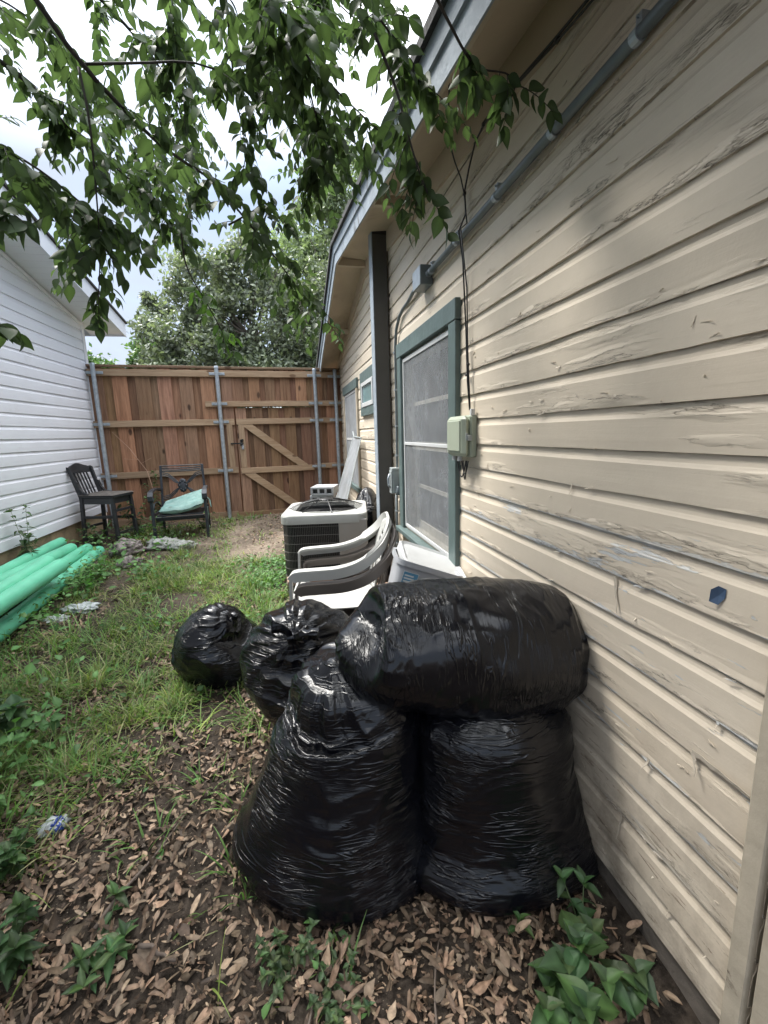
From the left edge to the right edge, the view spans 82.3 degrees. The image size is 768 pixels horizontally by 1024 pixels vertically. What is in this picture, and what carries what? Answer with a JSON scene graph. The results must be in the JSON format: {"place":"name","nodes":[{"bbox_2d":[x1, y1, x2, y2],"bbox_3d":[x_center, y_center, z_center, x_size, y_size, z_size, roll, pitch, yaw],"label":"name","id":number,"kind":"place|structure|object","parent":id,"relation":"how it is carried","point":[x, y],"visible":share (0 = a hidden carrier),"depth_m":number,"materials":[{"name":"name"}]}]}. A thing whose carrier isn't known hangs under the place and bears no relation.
{"place":"outdoors","nodes":[
{"label":"outdoors","id":0,"kind":"place"},
{"bbox_2d":[0,0,434,407],"label":"sky","id":1,"kind":"structure","parent":0,"point":[71,16],"materials":[{"name":"white"}]},
{"bbox_2d":[310,494,335,498],"bbox_3d":[-0.696,-0.164,5.054,0.260,0.090,0.290,-2,10,0],"label":"cinder block","id":2,"kind":"object","parent":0,"point":[317,496],"depth_m":4.91,"materials":[{"name":"concrete"}]},
{"bbox_2d":[310,484,338,495],"bbox_3d":[-0.675,-0.255,5.022,0.260,0.090,0.290,-1,10,6],"label":"cinder block","id":3,"kind":"object","parent":2,"relation":"on","point":[325,489],"depth_m":4.90,"materials":[{"name":"concrete"}]},
{"bbox_2d":[0,512,700,1023],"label":"ground","id":4,"kind":"structure","parent":0,"point":[672,1012],"depth_m":1.48,"materials":[{"name":"soil"}]},
{"bbox_2d":[0,694,38,750],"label":"broadleaf plant","id":5,"kind":"object","parent":4,"relation":"on","point":[13,702],"visible":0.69,"depth_m":2.24,"materials":[{"name":"green plant"}]},
{"bbox_2d":[0,805,41,881],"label":"broadleaf plant","id":6,"kind":"object","parent":4,"relation":"on","point":[11,854],"visible":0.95,"depth_m":1.58,"materials":[{"name":"green plant"}]},
{"bbox_2d":[3,505,41,555],"bbox_3d":[-3.682,0.290,4.508,0.232,0.736,0.237,-4,10,-12],"label":"leafy plant","id":7,"kind":"object","parent":4,"relation":"on","point":[24,543],"visible":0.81,"depth_m":4.48,"materials":[{"name":"green plant"}]},
{"bbox_2d":[0,890,47,991],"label":"broadleaf plant","id":8,"kind":"object","parent":4,"relation":"on","point":[17,946],"visible":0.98,"depth_m":1.31,"materials":[{"name":"green plant"}]},
{"bbox_2d":[17,533,39,555],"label":"leafy plant","id":9,"kind":"object","parent":4,"relation":"on","point":[35,540],"visible":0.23,"depth_m":4.62,"materials":[{"name":"green plant"}]},
{"bbox_2d":[0,543,76,581],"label":"foam tube","id":10,"kind":"object","parent":4,"relation":"on","point":[61,552],"visible":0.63,"depth_m":4.61,"materials":[{"name":"green plastic"}]},
{"bbox_2d":[0,537,66,573],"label":"foam tube","id":11,"kind":"object","parent":10,"relation":"on","point":[52,545],"visible":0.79,"depth_m":4.52,"materials":[{"name":"green plastic"}]},
{"bbox_2d":[0,546,104,641],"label":"foam tube","id":12,"kind":"object","parent":4,"relation":"on","point":[26,606],"visible":0.71,"depth_m":3.75,"materials":[{"name":"green plastic"}]},
{"bbox_2d":[0,558,68,615],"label":"foam tube","id":13,"kind":"object","parent":12,"relation":"on","point":[18,592],"visible":1,"depth_m":3.47,"materials":[{"name":"green plastic"}]},
{"bbox_2d":[0,556,54,592],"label":"foam tube","id":14,"kind":"object","parent":13,"relation":"on","point":[18,576],"visible":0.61,"depth_m":3.64,"materials":[{"name":"green plastic"}]},
{"bbox_2d":[37,814,71,837],"bbox_3d":[-1.329,1.270,1.773,0.116,0.074,0.086,-11,14,-41],"label":"crumpled plastic wrapper","id":15,"kind":"object","parent":4,"relation":"on","point":[50,825],"visible":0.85,"depth_m":1.76,"materials":[{"name":"white plastic"}]},
{"bbox_2d":[42,614,70,624],"bbox_3d":[-2.738,0.901,3.652,0.221,0.091,0.164,-4,10,-12],"label":"plastic scrap","id":16,"kind":"object","parent":4,"relation":"on","point":[55,617],"visible":0.49,"depth_m":3.63,"materials":[{"name":"white plastic"}]},
{"bbox_2d":[0,183,127,565],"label":"white house","id":17,"kind":"structure","parent":4,"relation":"on","point":[48,435],"depth_m":5.16,"materials":[{"name":"plastic"}]},
{"bbox_2d":[62,544,92,565],"bbox_3d":[-3.190,0.673,3.935,0.123,0.122,2.913,-4,11,-15],"label":"foam tube","id":18,"kind":"object","parent":4,"relation":"on","point":[73,556],"visible":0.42,"depth_m":4.90,"materials":[{"name":"green plastic"}]},
{"bbox_2d":[59,601,100,614],"bbox_3d":[-2.672,0.846,3.852,0.343,0.098,0.200,-4,10,-12],"label":"plastic scrap","id":19,"kind":"object","parent":4,"relation":"on","point":[80,607],"visible":0.77,"depth_m":3.81,"materials":[{"name":"white plastic"}]},
{"bbox_2d":[76,520,113,545],"bbox_3d":[-3.684,0.307,5.590,0.424,0.377,0.266,-4,10,-12],"label":"leafy plant","id":20,"kind":"object","parent":4,"relation":"on","point":[95,539],"visible":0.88,"depth_m":5.59,"materials":[{"name":"green plant"}]},
{"bbox_2d":[61,880,138,994],"bbox_3d":[-0.880,1.345,1.375,0.205,0.171,0.310,-9,13,-35],"label":"broadleaf plant","id":21,"kind":"object","parent":4,"relation":"on","point":[114,946],"visible":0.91,"depth_m":1.31,"materials":[{"name":"green plant"}]},
{"bbox_2d":[66,463,138,542],"bbox_3d":[-3.750,-0.120,5.870,0.632,1.078,0.420,-1,10,6],"label":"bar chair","id":22,"kind":"object","parent":4,"relation":"on","point":[104,497],"visible":0.94,"depth_m":5.76,"materials":[{"name":"black paint"}]},
{"bbox_2d":[87,342,118,367],"bbox_3d":[-12.827,-4.340,18.172,5.448,5.787,3.148,-4,10,-12],"label":"tree","id":23,"kind":"object","parent":4,"relation":"on","point":[94,360],"visible":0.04,"depth_m":17.75,"materials":[{"name":"green plant"}]},
{"bbox_2d":[108,537,146,558],"bbox_3d":[-3.138,0.440,5.345,0.412,0.242,0.449,5,12,34],"label":"rock","id":24,"kind":"object","parent":4,"relation":"on","point":[130,548],"visible":0.78,"depth_m":5.24,"materials":[{"name":"grey stone"}]},
{"bbox_2d":[115,555,144,568],"bbox_3d":[-2.839,0.567,4.924,0.276,0.174,0.255,4,12,28],"label":"rock","id":25,"kind":"object","parent":4,"relation":"on","point":[127,560],"visible":0.63,"depth_m":4.85,"materials":[{"name":"grey stone"}]},
{"bbox_2d":[117,496,146,534],"bbox_3d":[-3.511,0.061,6.087,0.258,0.590,0.529,3,11,22],"label":"leafy plant","id":26,"kind":"object","parent":4,"relation":"on","point":[138,523],"visible":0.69,"depth_m":6.16,"materials":[{"name":"green plant"}]},
{"bbox_2d":[93,815,184,929],"bbox_3d":[-0.862,1.283,1.593,0.021,0.024,0.420,1,11,15],"label":"stick","id":27,"kind":"object","parent":4,"relation":"on","point":[96,925],"visible":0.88,"depth_m":1.54,"materials":[{"name":"brown wood"}]},
{"bbox_2d":[121,335,161,364],"bbox_3d":[-9.691,-4.511,18.388,2.768,5.889,2.094,-4,10,-12],"label":"tree","id":28,"kind":"object","parent":4,"relation":"on","point":[134,348],"visible":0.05,"depth_m":17.59,"materials":[{"name":"green plant"}]},
{"bbox_2d":[142,470,161,524],"bbox_3d":[-3.518,-0.204,6.716,0.296,0.861,0.221,0,10,10],"label":"leafy plant","id":29,"kind":"object","parent":4,"relation":"on","point":[156,485],"visible":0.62,"depth_m":6.71,"materials":[{"name":"green plant"}]},
{"bbox_2d":[112,432,152,487],"bbox_3d":[-3.760,-0.748,6.631,0.519,0.923,0.086,-2,10,0],"label":"dry stalk","id":30,"kind":"object","parent":29,"relation":"on","point":[139,461],"visible":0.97,"depth_m":6.64,"materials":[{"name":"brown plant"}]},
{"bbox_2d":[137,942,176,961],"bbox_3d":[-0.685,1.329,1.329,0.134,0.035,0.021,1,11,14],"label":"stick","id":31,"kind":"object","parent":4,"relation":"on","point":[147,946],"visible":0.91,"depth_m":1.33,"materials":[{"name":"brown wood"}]},
{"bbox_2d":[146,536,180,550],"bbox_3d":[-2.811,0.412,5.638,0.436,0.191,0.403,-4,10,-12],"label":"rock","id":32,"kind":"object","parent":4,"relation":"on","point":[161,545],"visible":0.62,"depth_m":5.52,"materials":[{"name":"grey stone"}]},
{"bbox_2d":[153,526,185,537],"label":"leafy plant","id":33,"kind":"object","parent":4,"relation":"on","point":[172,535],"visible":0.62,"depth_m":5.80,"materials":[{"name":"green plant"}]},
{"bbox_2d":[147,464,210,537],"bbox_3d":[-2.797,-0.143,6.085,0.714,0.983,0.689,-5,11,-17],"label":"patio armchair","id":34,"kind":"object","parent":4,"relation":"on","point":[182,483],"visible":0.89,"depth_m":6.01,"materials":[{"name":"grey metal"}]},
{"bbox_2d":[159,489,211,526],"bbox_3d":[-2.714,-0.038,6.066,0.625,0.502,0.510,-5,11,-17],"label":"cushion","id":35,"kind":"object","parent":34,"relation":"on","point":[187,502],"visible":0.94,"depth_m":5.90,"materials":[{"name":"green fabric"}]},
{"bbox_2d":[0,511,366,1019],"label":"ground weeds","id":36,"kind":"object","parent":4,"relation":"on","point":[37,716],"visible":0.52,"depth_m":3.48,"materials":[{"name":"green plant"}]},
{"bbox_2d":[169,540,197,549],"bbox_3d":[-2.559,0.423,5.595,0.355,0.132,0.294,-4,10,-12],"label":"rock","id":37,"kind":"object","parent":4,"relation":"on","point":[178,543],"visible":0.73,"depth_m":5.51,"materials":[{"name":"grey stone"}]},
{"bbox_2d":[0,510,373,1022],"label":"grass","id":38,"kind":"structure","parent":4,"relation":"on","point":[164,705],"depth_m":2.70,"materials":[{"name":"green plant"}]},
{"bbox_2d":[196,512,215,528],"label":"leafy plant","id":39,"kind":"object","parent":4,"relation":"on","point":[203,524],"visible":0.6,"depth_m":6.45,"materials":[{"name":"green plant"}]},
{"bbox_2d":[171,602,256,688],"bbox_3d":[-1.052,0.823,2.817,0.574,0.512,0.514,-4,10,-12],"label":"trash bag","id":40,"kind":"object","parent":4,"relation":"on","point":[210,640],"visible":0.85,"depth_m":2.64,"materials":[{"name":"black plastic"}]},
{"bbox_2d":[85,363,343,527],"bbox_3d":[-2.481,-1.037,7.091,3.766,2.552,0.172,-5,11,-17],"label":"wooden fence","id":41,"kind":"object","parent":4,"relation":"on","point":[265,458],"visible":0.91,"depth_m":7.04,"materials":[{"name":"brown wood"}]},
{"bbox_2d":[126,216,328,407],"bbox_3d":[-4.843,-6.121,16.708,9.201,9.413,5.471,-4,10,-12],"label":"live oak","id":42,"kind":"object","parent":4,"relation":"on","point":[230,290],"visible":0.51,"depth_m":15.37,"materials":[{"name":"green plant"}]},
{"bbox_2d":[0,0,562,365],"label":"overhanging tree","id":43,"kind":"object","parent":4,"relation":"on","point":[295,54],"visible":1,"depth_m":1.61,"materials":[{"name":"green plant"}]},
{"bbox_2d":[253,917,319,1004],"bbox_3d":[-0.277,1.335,1.276,0.202,0.142,0.176,-4,10,-12],"label":"creeping plant","id":44,"kind":"object","parent":4,"relation":"on","point":[278,964],"visible":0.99,"depth_m":1.29,"materials":[{"name":"green plant"}]},
{"bbox_2d":[239,599,348,725],"bbox_3d":[-0.393,0.798,2.223,0.629,0.760,0.613,-4,10,-12],"label":"trash bag","id":45,"kind":"object","parent":4,"relation":"on","point":[285,641],"visible":0.59,"depth_m":2.00,"materials":[{"name":"black plastic"}]},
{"bbox_2d":[266,138,360,306],"bbox_3d":[-1.270,-8.908,19.656,8.105,13.608,5.141,-7,12,-27],"label":"tall tree","id":46,"kind":"object","parent":4,"relation":"on","point":[322,236],"visible":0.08,"depth_m":17.71,"materials":[{"name":"green plant"}]},
{"bbox_2d":[281,497,367,595],"bbox_3d":[-0.537,0.316,4.259,0.825,0.911,0.880,-2,10,-3],"label":"air conditioner","id":47,"kind":"object","parent":4,"relation":"on","point":[322,521],"visible":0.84,"depth_m":3.87,"materials":[{"name":"off-white painted metal"},{"name":"wire"},{"name":"black plastic"}]},
{"bbox_2d":[336,431,361,498],"bbox_3d":[-0.513,-0.426,5.728,0.421,1.233,0.900,-4,10,-12],"label":"board","id":48,"kind":"object","parent":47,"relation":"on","point":[346,478],"depth_m":5.77,"materials":[{"name":"white wood"}]},
{"bbox_2d":[232,641,424,930],"bbox_3d":[-0.173,0.889,1.645,0.801,0.831,0.679,-4,10,-12],"label":"trash bag","id":49,"kind":"object","parent":4,"relation":"on","point":[328,832],"visible":0.77,"depth_m":1.41,"materials":[{"name":"black plastic"}]},
{"bbox_2d":[0,512,682,1023],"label":"leaf litter","id":50,"kind":"object","parent":4,"relation":"on","point":[396,962],"visible":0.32,"depth_m":1.39,"materials":[{"name":"brown plant"}]},
{"bbox_2d":[307,930,324,1023],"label":"stick","id":51,"kind":"object","parent":50,"relation":"on","point":[310,1017],"visible":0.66,"depth_m":1.23,"materials":[{"name":"brown wood"}]},
{"bbox_2d":[307,931,375,1023],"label":"creeping plant","id":52,"kind":"object","parent":4,"relation":"on","point":[333,1012],"visible":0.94,"depth_m":1.22,"materials":[{"name":"green plant"}]},
{"bbox_2d":[293,524,397,615],"bbox_3d":[-0.237,0.564,2.986,0.697,0.947,0.630,-3,10,-5],"label":"plastic chair","id":53,"kind":"object","parent":4,"relation":"on","point":[378,570],"visible":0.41,"depth_m":2.68,"materials":[{"name":"white plastic"}]},
{"bbox_2d":[287,511,391,608],"bbox_3d":[-0.275,0.482,2.994,0.697,0.947,0.630,-3,10,-5],"label":"plastic chair","id":54,"kind":"object","parent":53,"relation":"on","point":[374,554],"visible":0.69,"depth_m":2.84,"materials":[{"name":"white plastic"}]},
{"bbox_2d":[356,487,376,542],"bbox_3d":[-0.210,0.115,5.009,0.250,0.801,0.491,-4,10,-12],"label":"duct pipe","id":55,"kind":"object","parent":4,"relation":"on","point":[367,495],"visible":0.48,"depth_m":4.80,"materials":[{"name":"silver metal"}]},
{"bbox_2d":[388,541,466,582],"bbox_3d":[0.212,0.443,2.531,0.422,0.434,0.431,17,5,-5],"label":"storage tub","id":56,"kind":"object","parent":4,"relation":"on","point":[411,561],"visible":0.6,"depth_m":2.45,"materials":[{"name":"white plastic"}]},
{"bbox_2d":[434,914,439,1023],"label":"stick","id":57,"kind":"object","parent":4,"relation":"on","point":[435,1011],"visible":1,"depth_m":1.23,"materials":[{"name":"brown wood"}]},
{"bbox_2d":[415,709,599,916],"bbox_3d":[0.355,0.930,1.612,0.650,0.723,0.593,-4,10,-12],"label":"trash bag","id":58,"kind":"object","parent":4,"relation":"on","point":[505,826],"visible":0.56,"depth_m":1.41,"materials":[{"name":"black plastic"}]},
{"bbox_2d":[335,576,588,718],"bbox_3d":[0.243,0.487,1.567,0.829,0.494,0.492,-4,10,-12],"label":"trash bag","id":59,"kind":"object","parent":58,"relation":"on","point":[481,647],"visible":0.98,"depth_m":1.39,"materials":[{"name":"black plastic"}]},
{"bbox_2d":[507,911,534,938],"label":"seedling","id":60,"kind":"object","parent":4,"relation":"on","point":[519,916],"visible":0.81,"depth_m":1.36,"materials":[{"name":"green plant"}]},
{"bbox_2d":[316,0,767,1023],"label":"house","id":61,"kind":"structure","parent":4,"relation":"on","point":[612,486],"depth_m":1.27,"materials":[{"name":"beige paint"}]},
{"bbox_2d":[342,377,361,492],"bbox_3d":[-0.455,-1.117,6.490,0.115,1.510,1.400,-4,10,-12],"label":"window","id":62,"kind":"structure","parent":61,"relation":"in","point":[350,391],"depth_m":6.28,"materials":[{"name":"grey glass"}]},
{"bbox_2d":[359,364,373,416],"bbox_3d":[-0.177,-1.360,4.981,0.052,0.510,0.920,-4,10,-12],"label":"window","id":63,"kind":"structure","parent":61,"relation":"in","point":[366,377],"depth_m":4.98,"materials":[{"name":"green paint"}]},
{"bbox_2d":[368,231,392,575],"bbox_3d":[-0.016,-0.884,4.026,0.132,3.071,0.140,-4,10,-12],"label":"metal duct","id":64,"kind":"object","parent":61,"relation":"attached to","point":[380,337],"visible":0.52,"depth_m":3.90,"materials":[{"name":"grey metal"}]},
{"bbox_2d":[387,467,399,494],"bbox_3d":[0.089,-0.269,3.840,0.116,0.235,0.133,-4,10,-12],"label":"disconnect switch","id":65,"kind":"object","parent":61,"relation":"attached to","point":[393,479],"visible":0.81,"depth_m":3.82,"materials":[{"name":"grey metal"}]},
{"bbox_2d":[396,297,461,565],"bbox_3d":[0.357,-0.436,3.121,0.266,1.665,1.340,-4,10,-12],"label":"window","id":66,"kind":"structure","parent":61,"relation":"in","point":[429,376],"depth_m":3.07,"materials":[{"name":"grey glass"}]},
{"bbox_2d":[447,409,476,479],"bbox_3d":[0.412,-0.359,2.351,0.089,0.366,0.245,-4,10,-12],"label":"telephone box","id":67,"kind":"object","parent":61,"relation":"attached to","point":[461,436],"visible":1,"depth_m":2.26,"materials":[{"name":"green plastic"}]},
{"bbox_2d":[447,0,593,409],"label":"cable","id":68,"kind":"object","parent":61,"relation":"attached to","point":[555,40],"visible":0.84,"depth_m":2.04,"materials":[{"name":"black plastic"}]},
{"bbox_2d":[393,0,678,545],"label":"electrical conduit","id":69,"kind":"object","parent":61,"relation":"attached to","point":[647,21],"visible":0.82,"depth_m":1.48,"materials":[{"name":"grey metal"}]},
{"bbox_2d":[709,586,726,604],"bbox_3d":[0.766,0.191,1.008,0.006,0.045,0.031,-9,13,-36],"label":"tape scrap","id":70,"kind":"object","parent":61,"relation":"attached to","point":[717,595],"visible":1,"depth_m":1.01,"materials":[{"name":"blue plastic"}]},
{"bbox_2d":[527,950,600,1023],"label":"broadleaf plant","id":71,"kind":"object","parent":4,"relation":"on","point":[551,1007],"visible":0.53,"depth_m":1.16,"materials":[{"name":"green plant"}]},
{"bbox_2d":[553,865,602,921],"bbox_3d":[0.604,1.236,1.393,0.122,0.184,0.155,-10,13,-38],"label":"seedling","id":72,"kind":"object","parent":4,"relation":"on","point":[583,879],"visible":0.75,"depth_m":1.39,"materials":[{"name":"green plant"}]},
{"bbox_2d":[539,909,658,1023],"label":"broadleaf plant","id":73,"kind":"object","parent":4,"relation":"on","point":[620,981],"visible":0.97,"depth_m":1.18,"materials":[{"name":"green plant"}]}
]}

